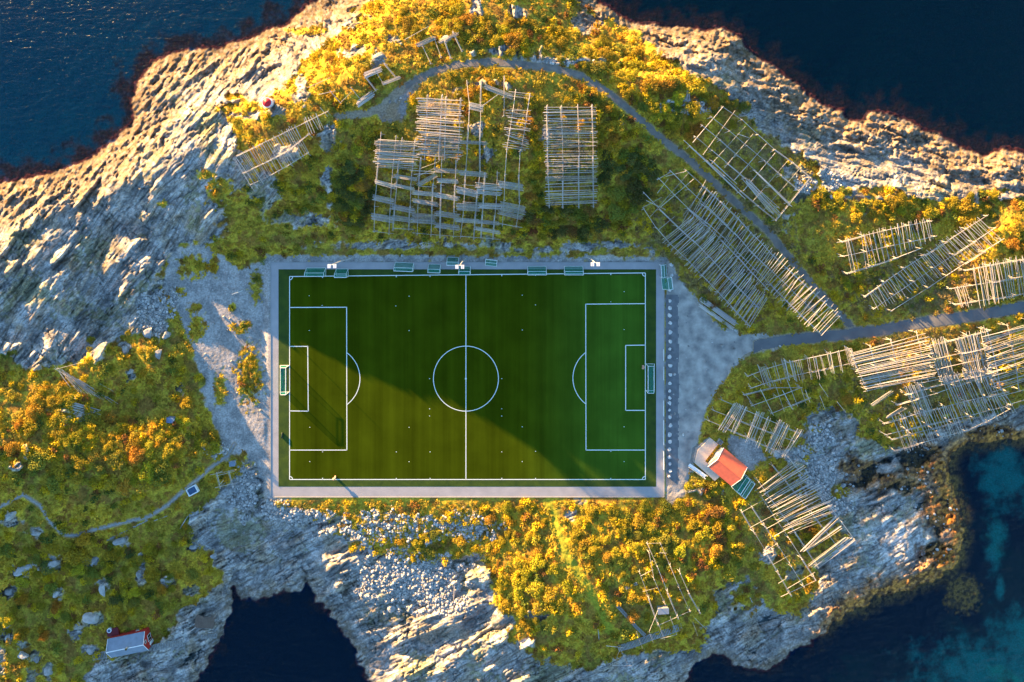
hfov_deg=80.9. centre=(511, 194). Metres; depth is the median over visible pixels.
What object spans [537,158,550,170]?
shrub
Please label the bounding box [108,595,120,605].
shrub
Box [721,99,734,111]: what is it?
shrub
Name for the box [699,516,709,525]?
shrub
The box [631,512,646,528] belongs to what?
shrub
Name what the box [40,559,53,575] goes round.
shrub
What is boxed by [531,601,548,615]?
shrub
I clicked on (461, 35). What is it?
shrub
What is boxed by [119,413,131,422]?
shrub
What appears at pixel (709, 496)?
shrub
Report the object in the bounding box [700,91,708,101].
shrub
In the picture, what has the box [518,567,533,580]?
shrub
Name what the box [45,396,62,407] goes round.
shrub
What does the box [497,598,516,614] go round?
shrub
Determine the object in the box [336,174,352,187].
shrub
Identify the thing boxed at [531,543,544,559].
shrub
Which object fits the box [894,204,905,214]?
shrub
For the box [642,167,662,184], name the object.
shrub
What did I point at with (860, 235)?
drying rack
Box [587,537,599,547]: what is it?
shrub
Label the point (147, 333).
boulder
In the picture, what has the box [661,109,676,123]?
shrub
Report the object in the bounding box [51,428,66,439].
shrub
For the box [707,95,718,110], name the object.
shrub
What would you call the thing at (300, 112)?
undergrowth
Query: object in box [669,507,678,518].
shrub
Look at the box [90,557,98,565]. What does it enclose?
boulder
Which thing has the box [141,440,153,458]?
shrub
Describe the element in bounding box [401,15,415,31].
shrub
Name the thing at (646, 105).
shrub
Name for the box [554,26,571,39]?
shrub
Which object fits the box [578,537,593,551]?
shrub
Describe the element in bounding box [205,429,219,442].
shrub
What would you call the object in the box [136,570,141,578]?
boulder
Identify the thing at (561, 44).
shrub
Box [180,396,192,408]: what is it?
shrub
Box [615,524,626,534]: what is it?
shrub
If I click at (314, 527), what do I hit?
boulder
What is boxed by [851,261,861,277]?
shrub
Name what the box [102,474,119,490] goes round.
shrub
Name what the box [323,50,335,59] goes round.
shrub
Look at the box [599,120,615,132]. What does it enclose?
shrub
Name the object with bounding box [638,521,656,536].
shrub
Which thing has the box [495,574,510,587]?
shrub
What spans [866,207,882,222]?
shrub
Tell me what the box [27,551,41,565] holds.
shrub
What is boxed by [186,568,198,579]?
shrub
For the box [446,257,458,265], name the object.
football goal
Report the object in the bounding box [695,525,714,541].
shrub
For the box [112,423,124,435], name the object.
shrub
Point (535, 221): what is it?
shrub
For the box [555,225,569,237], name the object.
shrub
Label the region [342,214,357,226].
shrub
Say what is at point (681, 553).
shrub
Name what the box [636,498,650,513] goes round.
shrub
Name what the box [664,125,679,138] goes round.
shrub
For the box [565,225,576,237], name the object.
shrub
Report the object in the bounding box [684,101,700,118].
shrub
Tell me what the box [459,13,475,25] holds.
shrub
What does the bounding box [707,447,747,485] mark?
clubhouse
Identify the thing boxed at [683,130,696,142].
shrub
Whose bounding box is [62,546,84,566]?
shrub
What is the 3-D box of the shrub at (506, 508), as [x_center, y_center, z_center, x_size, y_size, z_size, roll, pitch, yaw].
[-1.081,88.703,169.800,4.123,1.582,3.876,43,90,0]
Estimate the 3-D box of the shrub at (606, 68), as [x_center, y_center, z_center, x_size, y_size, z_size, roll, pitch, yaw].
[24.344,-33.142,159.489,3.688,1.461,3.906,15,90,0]
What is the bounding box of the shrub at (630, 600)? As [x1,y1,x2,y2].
[625,590,641,604]
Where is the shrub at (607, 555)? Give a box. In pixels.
[601,552,614,565]
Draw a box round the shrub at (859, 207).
[851,202,865,213]
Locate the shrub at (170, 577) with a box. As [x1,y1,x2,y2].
[164,572,174,584]
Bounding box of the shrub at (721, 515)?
[706,505,726,518]
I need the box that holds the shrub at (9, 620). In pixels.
[0,612,15,627]
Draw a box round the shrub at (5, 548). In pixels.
[0,543,15,557]
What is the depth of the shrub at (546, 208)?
162.79 m
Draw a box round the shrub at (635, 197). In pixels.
[630,189,652,206]
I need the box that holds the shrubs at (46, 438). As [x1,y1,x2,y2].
[0,4,1023,634]
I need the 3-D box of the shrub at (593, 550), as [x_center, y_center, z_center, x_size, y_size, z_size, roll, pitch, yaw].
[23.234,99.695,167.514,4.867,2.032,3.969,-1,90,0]
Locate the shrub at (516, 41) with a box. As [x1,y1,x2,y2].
[503,31,522,50]
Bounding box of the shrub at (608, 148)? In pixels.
[604,141,621,156]
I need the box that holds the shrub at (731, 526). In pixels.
[723,516,735,532]
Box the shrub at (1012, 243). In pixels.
[1006,238,1019,251]
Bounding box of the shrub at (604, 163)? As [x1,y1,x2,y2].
[598,149,615,171]
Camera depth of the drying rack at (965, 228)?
165.07 m
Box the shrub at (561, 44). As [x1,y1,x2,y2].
[555,36,567,50]
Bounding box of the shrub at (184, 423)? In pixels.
[175,416,190,426]
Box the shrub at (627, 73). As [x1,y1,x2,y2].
[625,67,638,82]
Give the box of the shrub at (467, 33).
[460,29,472,42]
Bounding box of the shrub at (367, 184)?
[361,178,373,190]
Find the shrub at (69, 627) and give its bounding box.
[64,621,74,631]
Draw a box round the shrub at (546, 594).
[543,585,558,603]
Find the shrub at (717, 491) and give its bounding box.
[710,481,724,495]
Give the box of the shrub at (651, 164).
[643,158,656,167]
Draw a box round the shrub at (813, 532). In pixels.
[810,528,820,538]
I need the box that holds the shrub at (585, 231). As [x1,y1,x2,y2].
[575,225,591,240]
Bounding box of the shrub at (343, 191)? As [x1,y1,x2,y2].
[333,184,346,195]
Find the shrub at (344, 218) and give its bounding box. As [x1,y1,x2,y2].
[337,210,349,221]
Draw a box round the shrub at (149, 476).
[137,460,154,483]
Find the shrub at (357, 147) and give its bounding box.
[351,142,364,158]
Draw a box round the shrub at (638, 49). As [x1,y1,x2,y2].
[630,47,645,58]
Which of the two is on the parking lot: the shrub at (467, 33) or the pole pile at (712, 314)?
the pole pile at (712, 314)
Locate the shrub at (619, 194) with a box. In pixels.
[605,186,625,201]
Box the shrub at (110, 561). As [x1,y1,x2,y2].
[104,555,115,564]
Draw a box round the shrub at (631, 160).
[626,151,637,165]
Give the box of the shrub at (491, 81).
[485,78,494,88]
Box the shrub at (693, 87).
[684,78,706,96]
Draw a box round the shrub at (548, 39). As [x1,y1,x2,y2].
[542,34,552,46]
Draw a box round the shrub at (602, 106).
[599,102,611,118]
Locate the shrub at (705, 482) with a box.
[702,480,714,489]
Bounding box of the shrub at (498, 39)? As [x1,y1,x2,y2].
[491,35,505,49]
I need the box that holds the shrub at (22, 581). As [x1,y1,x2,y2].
[14,575,29,588]
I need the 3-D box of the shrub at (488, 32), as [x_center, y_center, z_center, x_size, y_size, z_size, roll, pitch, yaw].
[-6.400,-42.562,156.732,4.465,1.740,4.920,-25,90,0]
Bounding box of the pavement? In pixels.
[271,262,663,496]
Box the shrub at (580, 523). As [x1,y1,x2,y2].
[577,516,590,529]
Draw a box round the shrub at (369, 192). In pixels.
[366,184,378,200]
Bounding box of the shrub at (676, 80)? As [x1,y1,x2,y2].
[667,76,681,90]
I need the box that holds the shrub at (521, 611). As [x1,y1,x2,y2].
[516,604,527,618]
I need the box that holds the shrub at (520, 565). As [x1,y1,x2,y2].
[512,556,528,574]
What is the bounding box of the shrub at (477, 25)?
[471,20,484,32]
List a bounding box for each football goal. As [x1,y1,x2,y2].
[280,365,288,394]
[304,268,325,276]
[334,269,347,277]
[394,262,413,271]
[427,264,440,272]
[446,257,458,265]
[458,266,470,274]
[485,259,496,265]
[527,266,546,274]
[564,266,583,274]
[646,364,654,392]
[659,264,666,277]
[661,277,672,289]
[731,474,750,494]
[738,480,754,498]
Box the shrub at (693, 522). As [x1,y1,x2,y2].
[686,518,703,530]
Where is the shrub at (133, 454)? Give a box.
[127,445,145,465]
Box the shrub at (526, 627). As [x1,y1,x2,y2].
[519,617,533,632]
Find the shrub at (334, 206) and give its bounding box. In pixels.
[331,198,342,211]
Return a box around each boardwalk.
[92,651,108,660]
[153,640,183,650]
[616,606,645,635]
[617,623,681,651]
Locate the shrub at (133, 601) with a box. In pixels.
[128,597,141,606]
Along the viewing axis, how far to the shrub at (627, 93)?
157.95 m
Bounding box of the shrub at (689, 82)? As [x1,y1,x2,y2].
[680,79,692,90]
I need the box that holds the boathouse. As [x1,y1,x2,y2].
[106,627,153,657]
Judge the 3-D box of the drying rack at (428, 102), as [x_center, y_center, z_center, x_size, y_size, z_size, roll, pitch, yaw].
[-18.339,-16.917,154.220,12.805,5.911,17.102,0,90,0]
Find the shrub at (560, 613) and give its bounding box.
[547,598,565,616]
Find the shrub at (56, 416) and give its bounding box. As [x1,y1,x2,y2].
[50,407,69,424]
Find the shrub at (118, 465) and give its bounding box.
[106,450,125,469]
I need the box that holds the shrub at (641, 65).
[627,59,646,70]
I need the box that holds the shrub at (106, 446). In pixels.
[102,440,115,452]
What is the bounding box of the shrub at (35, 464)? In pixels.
[26,450,46,470]
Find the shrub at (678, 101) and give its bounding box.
[671,91,685,106]
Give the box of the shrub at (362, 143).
[354,135,364,146]
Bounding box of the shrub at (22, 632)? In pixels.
[13,628,28,640]
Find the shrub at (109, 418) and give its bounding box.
[98,410,115,426]
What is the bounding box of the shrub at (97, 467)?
[92,463,106,474]
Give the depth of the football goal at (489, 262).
168.13 m
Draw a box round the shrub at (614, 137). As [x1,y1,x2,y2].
[607,132,620,142]
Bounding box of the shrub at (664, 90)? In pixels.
[654,79,675,94]
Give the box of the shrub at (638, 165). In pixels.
[631,159,647,173]
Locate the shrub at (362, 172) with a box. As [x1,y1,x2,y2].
[356,166,365,179]
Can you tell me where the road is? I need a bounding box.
[754,302,1023,352]
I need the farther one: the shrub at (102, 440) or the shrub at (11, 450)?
the shrub at (102, 440)
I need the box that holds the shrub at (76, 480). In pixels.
[70,471,82,484]
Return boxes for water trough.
[186,484,199,496]
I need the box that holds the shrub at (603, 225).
[592,216,610,233]
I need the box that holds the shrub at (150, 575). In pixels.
[143,566,160,582]
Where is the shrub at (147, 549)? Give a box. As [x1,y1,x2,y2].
[141,543,154,555]
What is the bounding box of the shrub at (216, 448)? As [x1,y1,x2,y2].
[209,440,222,453]
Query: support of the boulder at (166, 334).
on the ground
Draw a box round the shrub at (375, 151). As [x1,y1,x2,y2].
[367,141,381,154]
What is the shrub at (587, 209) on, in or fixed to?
on the ground
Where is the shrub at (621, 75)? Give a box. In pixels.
[614,70,627,83]
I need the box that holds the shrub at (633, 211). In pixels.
[628,201,638,214]
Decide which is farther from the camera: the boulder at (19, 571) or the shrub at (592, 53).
the boulder at (19, 571)
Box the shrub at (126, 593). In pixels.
[120,589,132,604]
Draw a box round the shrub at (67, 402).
[59,393,76,408]
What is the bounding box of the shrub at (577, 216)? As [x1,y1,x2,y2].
[568,207,580,220]
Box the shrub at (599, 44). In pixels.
[594,40,604,49]
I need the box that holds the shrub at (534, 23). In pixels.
[529,18,541,32]
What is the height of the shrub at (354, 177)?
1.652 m
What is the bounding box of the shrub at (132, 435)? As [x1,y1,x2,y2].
[124,432,140,452]
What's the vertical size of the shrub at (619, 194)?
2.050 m
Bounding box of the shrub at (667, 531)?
[654,525,669,537]
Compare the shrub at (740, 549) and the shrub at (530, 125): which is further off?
the shrub at (740, 549)
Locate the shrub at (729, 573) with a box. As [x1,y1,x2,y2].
[721,566,734,581]
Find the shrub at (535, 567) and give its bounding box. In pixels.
[530,553,545,572]
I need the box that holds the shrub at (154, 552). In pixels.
[148,546,156,557]
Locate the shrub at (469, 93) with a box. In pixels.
[463,87,474,99]
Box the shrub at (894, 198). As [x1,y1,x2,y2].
[884,194,899,208]
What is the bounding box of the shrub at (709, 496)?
[703,490,712,499]
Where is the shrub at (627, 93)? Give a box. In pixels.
[620,87,631,99]
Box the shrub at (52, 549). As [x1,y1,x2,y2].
[44,541,58,555]
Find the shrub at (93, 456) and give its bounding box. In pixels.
[86,447,102,461]
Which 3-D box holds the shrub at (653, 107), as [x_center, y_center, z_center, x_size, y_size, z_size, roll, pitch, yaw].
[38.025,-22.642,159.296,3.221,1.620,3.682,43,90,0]
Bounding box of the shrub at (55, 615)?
[46,608,60,618]
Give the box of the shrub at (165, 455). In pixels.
[161,443,175,460]
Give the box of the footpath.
[0,443,234,540]
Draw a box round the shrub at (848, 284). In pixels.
[844,280,852,292]
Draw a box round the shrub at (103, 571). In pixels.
[100,566,111,575]
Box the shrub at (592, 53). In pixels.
[581,43,599,59]
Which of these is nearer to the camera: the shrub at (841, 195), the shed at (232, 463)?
the shrub at (841, 195)
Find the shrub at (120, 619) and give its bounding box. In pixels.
[114,612,127,625]
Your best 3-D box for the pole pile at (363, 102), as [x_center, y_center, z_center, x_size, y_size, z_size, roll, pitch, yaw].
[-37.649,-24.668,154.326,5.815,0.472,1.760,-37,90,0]
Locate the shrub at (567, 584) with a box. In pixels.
[561,579,574,594]
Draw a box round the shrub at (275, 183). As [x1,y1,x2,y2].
[269,180,282,188]
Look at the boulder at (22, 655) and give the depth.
168.38 m
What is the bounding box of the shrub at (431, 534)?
[429,530,441,539]
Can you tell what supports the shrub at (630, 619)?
on the ground
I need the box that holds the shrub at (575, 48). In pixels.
[567,45,584,61]
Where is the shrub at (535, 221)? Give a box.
[528,214,542,225]
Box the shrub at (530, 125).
[521,118,537,131]
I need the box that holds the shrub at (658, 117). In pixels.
[648,110,662,122]
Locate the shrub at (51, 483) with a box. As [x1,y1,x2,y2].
[46,473,63,493]
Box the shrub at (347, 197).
[341,190,356,201]
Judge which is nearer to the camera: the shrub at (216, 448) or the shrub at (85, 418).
the shrub at (85, 418)
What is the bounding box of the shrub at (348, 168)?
[341,159,356,174]
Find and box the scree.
[135,57,1010,616]
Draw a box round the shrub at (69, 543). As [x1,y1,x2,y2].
[60,539,75,555]
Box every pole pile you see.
[64,412,89,425]
[70,403,100,414]
[356,90,374,107]
[699,297,737,325]
[699,304,733,329]
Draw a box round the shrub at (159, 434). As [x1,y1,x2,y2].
[152,429,165,442]
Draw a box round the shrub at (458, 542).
[452,535,465,547]
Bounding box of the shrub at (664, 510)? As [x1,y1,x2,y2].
[658,497,671,515]
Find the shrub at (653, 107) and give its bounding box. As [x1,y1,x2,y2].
[648,102,659,114]
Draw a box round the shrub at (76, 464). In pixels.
[69,453,89,469]
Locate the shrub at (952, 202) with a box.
[947,196,960,210]
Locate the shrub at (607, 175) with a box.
[602,167,613,179]
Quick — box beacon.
[262,97,274,107]
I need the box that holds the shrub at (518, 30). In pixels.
[509,27,521,37]
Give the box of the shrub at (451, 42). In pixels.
[438,37,453,48]
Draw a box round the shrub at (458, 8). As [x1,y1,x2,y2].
[449,3,464,15]
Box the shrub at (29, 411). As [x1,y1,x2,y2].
[25,405,43,420]
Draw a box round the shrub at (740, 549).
[729,541,745,557]
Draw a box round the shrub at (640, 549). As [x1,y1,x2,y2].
[626,542,645,554]
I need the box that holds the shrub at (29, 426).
[22,418,38,436]
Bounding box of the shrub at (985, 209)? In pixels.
[979,203,991,214]
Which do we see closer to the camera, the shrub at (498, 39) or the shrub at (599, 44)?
the shrub at (498, 39)
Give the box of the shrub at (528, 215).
[523,209,535,222]
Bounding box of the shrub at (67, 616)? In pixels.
[59,611,72,623]
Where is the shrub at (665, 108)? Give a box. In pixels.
[661,101,671,112]
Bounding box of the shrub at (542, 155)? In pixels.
[533,148,549,161]
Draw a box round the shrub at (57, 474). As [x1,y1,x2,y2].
[50,462,67,480]
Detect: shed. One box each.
[166,416,174,422]
[229,460,235,466]
[657,605,668,614]
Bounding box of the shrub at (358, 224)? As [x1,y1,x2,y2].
[353,219,365,227]
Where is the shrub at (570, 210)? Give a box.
[560,203,575,217]
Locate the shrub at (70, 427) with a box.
[64,422,77,431]
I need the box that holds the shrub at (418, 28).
[411,24,425,40]
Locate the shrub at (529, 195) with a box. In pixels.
[523,193,537,200]
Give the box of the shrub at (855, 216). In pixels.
[850,212,861,223]
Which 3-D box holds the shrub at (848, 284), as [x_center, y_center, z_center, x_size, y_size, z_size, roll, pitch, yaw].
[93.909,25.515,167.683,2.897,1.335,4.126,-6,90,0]
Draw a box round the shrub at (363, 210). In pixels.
[361,200,373,216]
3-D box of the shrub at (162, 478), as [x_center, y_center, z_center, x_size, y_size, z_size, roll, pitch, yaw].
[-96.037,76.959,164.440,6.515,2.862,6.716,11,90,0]
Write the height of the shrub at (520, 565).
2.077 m
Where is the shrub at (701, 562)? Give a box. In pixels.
[695,558,708,571]
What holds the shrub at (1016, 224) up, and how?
on the ground
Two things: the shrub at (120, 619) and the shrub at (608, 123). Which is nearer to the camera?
the shrub at (608, 123)
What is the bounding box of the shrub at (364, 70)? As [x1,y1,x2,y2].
[360,67,373,80]
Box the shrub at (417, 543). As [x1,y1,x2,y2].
[411,538,422,550]
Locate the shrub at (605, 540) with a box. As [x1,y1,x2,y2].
[600,534,611,544]
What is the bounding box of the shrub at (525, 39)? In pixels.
[518,30,528,45]
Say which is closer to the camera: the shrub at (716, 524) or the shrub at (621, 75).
the shrub at (621, 75)
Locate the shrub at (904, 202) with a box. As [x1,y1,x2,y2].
[893,192,908,206]
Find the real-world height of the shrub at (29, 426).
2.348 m
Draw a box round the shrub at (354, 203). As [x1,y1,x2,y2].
[348,197,363,209]
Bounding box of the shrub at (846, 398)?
[841,393,852,405]
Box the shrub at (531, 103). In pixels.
[524,91,542,109]
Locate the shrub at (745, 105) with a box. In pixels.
[738,100,751,111]
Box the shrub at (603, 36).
[597,34,610,46]
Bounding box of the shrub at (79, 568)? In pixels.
[71,561,85,575]
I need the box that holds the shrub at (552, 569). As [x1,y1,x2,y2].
[545,563,558,574]
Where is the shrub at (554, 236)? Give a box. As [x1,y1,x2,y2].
[548,229,556,239]
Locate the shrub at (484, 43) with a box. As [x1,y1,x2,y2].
[474,37,486,48]
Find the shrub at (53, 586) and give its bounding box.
[43,581,58,595]
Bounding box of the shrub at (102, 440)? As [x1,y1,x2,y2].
[95,432,106,444]
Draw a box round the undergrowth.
[0,0,1023,681]
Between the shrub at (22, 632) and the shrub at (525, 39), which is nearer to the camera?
the shrub at (525, 39)
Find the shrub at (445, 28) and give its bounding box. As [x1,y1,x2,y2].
[441,19,456,33]
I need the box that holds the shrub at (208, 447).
[201,444,212,458]
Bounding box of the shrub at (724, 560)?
[720,551,730,563]
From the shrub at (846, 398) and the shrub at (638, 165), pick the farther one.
the shrub at (846, 398)
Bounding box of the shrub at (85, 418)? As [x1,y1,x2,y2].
[77,412,93,425]
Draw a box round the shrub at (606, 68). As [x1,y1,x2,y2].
[602,62,609,74]
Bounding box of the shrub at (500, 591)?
[495,584,507,593]
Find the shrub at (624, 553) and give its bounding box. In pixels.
[619,547,629,558]
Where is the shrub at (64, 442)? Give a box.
[57,433,74,447]
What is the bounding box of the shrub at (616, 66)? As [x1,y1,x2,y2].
[609,61,620,70]
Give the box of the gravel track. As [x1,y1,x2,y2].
[405,58,853,326]
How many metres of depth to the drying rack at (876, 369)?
165.60 m
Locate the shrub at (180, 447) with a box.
[174,441,186,453]
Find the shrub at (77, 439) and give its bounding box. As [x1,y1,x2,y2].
[68,429,85,449]
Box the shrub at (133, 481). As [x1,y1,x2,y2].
[128,476,137,487]
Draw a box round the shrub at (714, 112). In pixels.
[711,106,721,117]
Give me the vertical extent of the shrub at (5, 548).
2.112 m
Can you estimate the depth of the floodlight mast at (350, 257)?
158.07 m
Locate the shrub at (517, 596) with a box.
[512,588,523,600]
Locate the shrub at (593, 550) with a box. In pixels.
[588,545,602,557]
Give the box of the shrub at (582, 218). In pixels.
[579,208,589,222]
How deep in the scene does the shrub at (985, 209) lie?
167.59 m
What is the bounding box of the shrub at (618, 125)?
[610,118,624,135]
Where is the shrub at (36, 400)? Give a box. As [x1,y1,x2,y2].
[30,393,44,408]
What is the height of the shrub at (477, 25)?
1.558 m
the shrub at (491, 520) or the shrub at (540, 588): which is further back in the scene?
the shrub at (491, 520)
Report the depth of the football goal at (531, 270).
168.40 m
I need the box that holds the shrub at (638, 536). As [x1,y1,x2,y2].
[631,529,643,539]
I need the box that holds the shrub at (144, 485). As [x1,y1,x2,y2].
[136,473,152,494]
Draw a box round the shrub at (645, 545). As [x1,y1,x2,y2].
[640,540,652,551]
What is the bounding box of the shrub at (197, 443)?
[193,437,205,450]
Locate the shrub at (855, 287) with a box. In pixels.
[851,282,860,292]
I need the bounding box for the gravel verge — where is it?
[666,295,679,484]
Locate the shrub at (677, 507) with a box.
[672,502,689,516]
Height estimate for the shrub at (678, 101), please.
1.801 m
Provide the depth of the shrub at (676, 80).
159.86 m
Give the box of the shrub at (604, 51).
[599,46,609,58]
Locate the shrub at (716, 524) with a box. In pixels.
[710,518,723,537]
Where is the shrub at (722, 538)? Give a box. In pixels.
[714,528,727,546]
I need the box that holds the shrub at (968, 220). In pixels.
[956,214,975,230]
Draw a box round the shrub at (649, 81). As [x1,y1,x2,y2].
[640,74,660,93]
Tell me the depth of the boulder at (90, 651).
170.52 m
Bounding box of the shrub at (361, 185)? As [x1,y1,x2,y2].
[354,181,366,192]
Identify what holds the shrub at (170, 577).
on the ground
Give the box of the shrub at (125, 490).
[115,478,130,495]
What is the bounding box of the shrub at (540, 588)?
[525,580,544,598]
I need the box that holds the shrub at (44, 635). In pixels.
[38,630,49,641]
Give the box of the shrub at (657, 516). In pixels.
[652,513,664,523]
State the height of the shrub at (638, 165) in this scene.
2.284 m
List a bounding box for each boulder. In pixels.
[5,511,15,521]
[5,587,14,594]
[13,564,31,575]
[17,651,28,658]
[30,529,40,535]
[33,656,38,662]
[44,666,52,675]
[47,560,60,568]
[53,590,59,597]
[82,612,98,623]
[86,648,94,654]
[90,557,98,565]
[99,583,104,595]
[112,537,127,544]
[121,345,128,353]
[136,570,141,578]
[142,327,151,338]
[155,349,161,358]
[162,331,170,338]
[189,544,197,548]
[310,524,317,530]
[329,527,336,532]
[387,604,395,612]
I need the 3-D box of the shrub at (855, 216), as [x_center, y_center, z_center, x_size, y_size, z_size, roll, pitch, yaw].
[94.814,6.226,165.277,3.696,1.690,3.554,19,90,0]
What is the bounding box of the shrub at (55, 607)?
[50,600,62,614]
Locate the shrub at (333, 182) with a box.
[330,176,342,188]
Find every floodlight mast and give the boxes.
[327,255,353,267]
[455,256,467,268]
[584,254,599,265]
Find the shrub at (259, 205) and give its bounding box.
[253,197,264,209]
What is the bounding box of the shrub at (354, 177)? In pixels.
[349,172,358,183]
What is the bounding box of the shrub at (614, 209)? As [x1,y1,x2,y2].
[606,202,625,221]
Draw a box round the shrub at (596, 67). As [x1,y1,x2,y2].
[586,60,605,74]
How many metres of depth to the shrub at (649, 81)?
158.81 m
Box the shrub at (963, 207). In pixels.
[958,196,978,213]
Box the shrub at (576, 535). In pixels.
[569,532,580,544]
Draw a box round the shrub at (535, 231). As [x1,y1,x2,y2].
[527,226,537,236]
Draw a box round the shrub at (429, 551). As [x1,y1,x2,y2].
[424,546,437,559]
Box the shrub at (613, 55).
[604,50,620,64]
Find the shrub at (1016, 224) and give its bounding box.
[1011,220,1023,235]
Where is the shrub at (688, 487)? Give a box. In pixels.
[684,481,695,493]
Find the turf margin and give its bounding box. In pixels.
[279,269,655,486]
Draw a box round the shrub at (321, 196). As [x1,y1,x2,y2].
[315,191,328,203]
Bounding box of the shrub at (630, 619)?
[626,608,640,623]
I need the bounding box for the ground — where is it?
[0,0,1023,681]
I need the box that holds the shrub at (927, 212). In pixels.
[922,204,939,219]
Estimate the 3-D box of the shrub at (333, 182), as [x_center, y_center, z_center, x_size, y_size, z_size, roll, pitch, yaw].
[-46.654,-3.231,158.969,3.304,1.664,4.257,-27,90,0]
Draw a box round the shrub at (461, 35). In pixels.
[445,23,465,44]
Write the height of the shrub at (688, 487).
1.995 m
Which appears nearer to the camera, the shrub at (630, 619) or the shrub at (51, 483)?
the shrub at (51, 483)
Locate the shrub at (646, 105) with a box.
[637,98,649,109]
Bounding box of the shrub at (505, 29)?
[495,24,509,34]
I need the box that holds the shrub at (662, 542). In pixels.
[655,534,670,553]
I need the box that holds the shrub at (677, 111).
[673,105,683,120]
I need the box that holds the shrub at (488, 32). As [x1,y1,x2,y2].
[482,20,495,37]
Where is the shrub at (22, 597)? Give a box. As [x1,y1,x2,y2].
[14,593,28,604]
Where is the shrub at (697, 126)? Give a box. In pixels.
[689,121,704,136]
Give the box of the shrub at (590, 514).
[585,504,601,521]
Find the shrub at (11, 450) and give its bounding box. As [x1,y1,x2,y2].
[3,442,19,457]
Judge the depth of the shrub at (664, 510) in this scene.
168.83 m
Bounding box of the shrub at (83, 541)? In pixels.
[75,531,91,546]
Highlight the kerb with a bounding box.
[270,262,664,496]
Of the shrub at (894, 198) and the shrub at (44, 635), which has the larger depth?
the shrub at (44, 635)
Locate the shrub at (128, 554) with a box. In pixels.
[124,548,135,558]
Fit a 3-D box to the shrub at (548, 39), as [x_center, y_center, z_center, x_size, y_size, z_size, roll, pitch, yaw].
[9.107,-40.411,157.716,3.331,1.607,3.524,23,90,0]
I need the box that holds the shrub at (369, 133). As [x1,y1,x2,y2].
[362,124,377,137]
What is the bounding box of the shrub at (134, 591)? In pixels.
[129,587,140,596]
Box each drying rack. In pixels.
[54,354,117,403]
[211,470,238,488]
[233,111,328,188]
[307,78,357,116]
[363,63,399,90]
[371,133,419,233]
[404,26,462,63]
[410,157,460,237]
[415,94,464,161]
[450,76,525,239]
[502,89,532,151]
[543,104,597,207]
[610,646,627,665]
[636,540,706,648]
[642,170,768,326]
[682,169,841,335]
[685,106,811,220]
[706,396,803,456]
[741,495,815,596]
[742,374,843,415]
[744,346,856,388]
[755,449,855,568]
[836,218,935,273]
[848,330,936,418]
[861,214,1002,311]
[878,365,1007,423]
[879,394,1016,451]
[912,325,997,387]
[944,256,1023,307]
[977,318,1023,404]
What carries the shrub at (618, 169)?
on the ground
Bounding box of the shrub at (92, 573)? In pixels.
[87,568,100,578]
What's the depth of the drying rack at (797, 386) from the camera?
167.38 m
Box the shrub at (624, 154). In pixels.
[617,149,628,158]
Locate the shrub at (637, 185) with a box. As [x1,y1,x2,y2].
[626,175,644,193]
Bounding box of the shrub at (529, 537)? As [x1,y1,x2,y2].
[525,531,536,542]
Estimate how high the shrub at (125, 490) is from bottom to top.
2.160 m
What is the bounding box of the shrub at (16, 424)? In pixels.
[14,421,25,432]
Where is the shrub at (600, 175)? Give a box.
[596,173,609,185]
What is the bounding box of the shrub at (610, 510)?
[605,501,619,516]
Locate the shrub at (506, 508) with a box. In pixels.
[500,500,514,513]
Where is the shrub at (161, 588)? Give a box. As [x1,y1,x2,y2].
[157,583,167,597]
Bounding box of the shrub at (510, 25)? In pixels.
[503,17,514,28]
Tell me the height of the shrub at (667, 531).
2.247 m
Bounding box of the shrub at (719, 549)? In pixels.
[708,541,725,558]
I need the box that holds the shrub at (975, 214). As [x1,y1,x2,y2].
[970,207,981,220]
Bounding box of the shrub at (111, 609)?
[105,604,120,613]
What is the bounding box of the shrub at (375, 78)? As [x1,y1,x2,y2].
[368,71,382,82]
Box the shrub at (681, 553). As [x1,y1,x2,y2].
[673,543,686,557]
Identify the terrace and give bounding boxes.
[688,437,719,480]
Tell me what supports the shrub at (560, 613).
on the ground
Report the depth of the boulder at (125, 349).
166.32 m
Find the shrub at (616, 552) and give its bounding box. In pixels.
[611,546,621,559]
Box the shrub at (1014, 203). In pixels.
[1010,199,1021,210]
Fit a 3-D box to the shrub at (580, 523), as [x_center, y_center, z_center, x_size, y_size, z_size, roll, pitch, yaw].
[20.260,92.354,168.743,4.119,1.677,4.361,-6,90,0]
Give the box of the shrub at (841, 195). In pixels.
[833,193,844,204]
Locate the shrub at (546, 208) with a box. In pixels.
[542,204,555,213]
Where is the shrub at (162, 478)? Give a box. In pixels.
[149,464,171,486]
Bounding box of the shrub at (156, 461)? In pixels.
[149,455,162,467]
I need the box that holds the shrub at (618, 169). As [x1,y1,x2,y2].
[613,163,625,173]
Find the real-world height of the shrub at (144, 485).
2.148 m
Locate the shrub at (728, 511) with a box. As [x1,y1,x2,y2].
[720,504,731,515]
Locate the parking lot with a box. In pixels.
[667,263,773,502]
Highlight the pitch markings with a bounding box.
[289,273,645,479]
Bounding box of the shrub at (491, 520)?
[484,510,498,524]
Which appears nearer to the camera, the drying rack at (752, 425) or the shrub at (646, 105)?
the shrub at (646, 105)
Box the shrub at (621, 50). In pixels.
[614,42,631,57]
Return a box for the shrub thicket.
[0,0,1023,681]
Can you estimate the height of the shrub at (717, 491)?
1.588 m
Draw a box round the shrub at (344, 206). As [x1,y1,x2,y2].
[340,202,352,211]
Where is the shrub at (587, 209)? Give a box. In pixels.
[582,206,596,217]
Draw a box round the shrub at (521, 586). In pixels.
[512,577,527,593]
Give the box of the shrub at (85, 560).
[76,549,91,565]

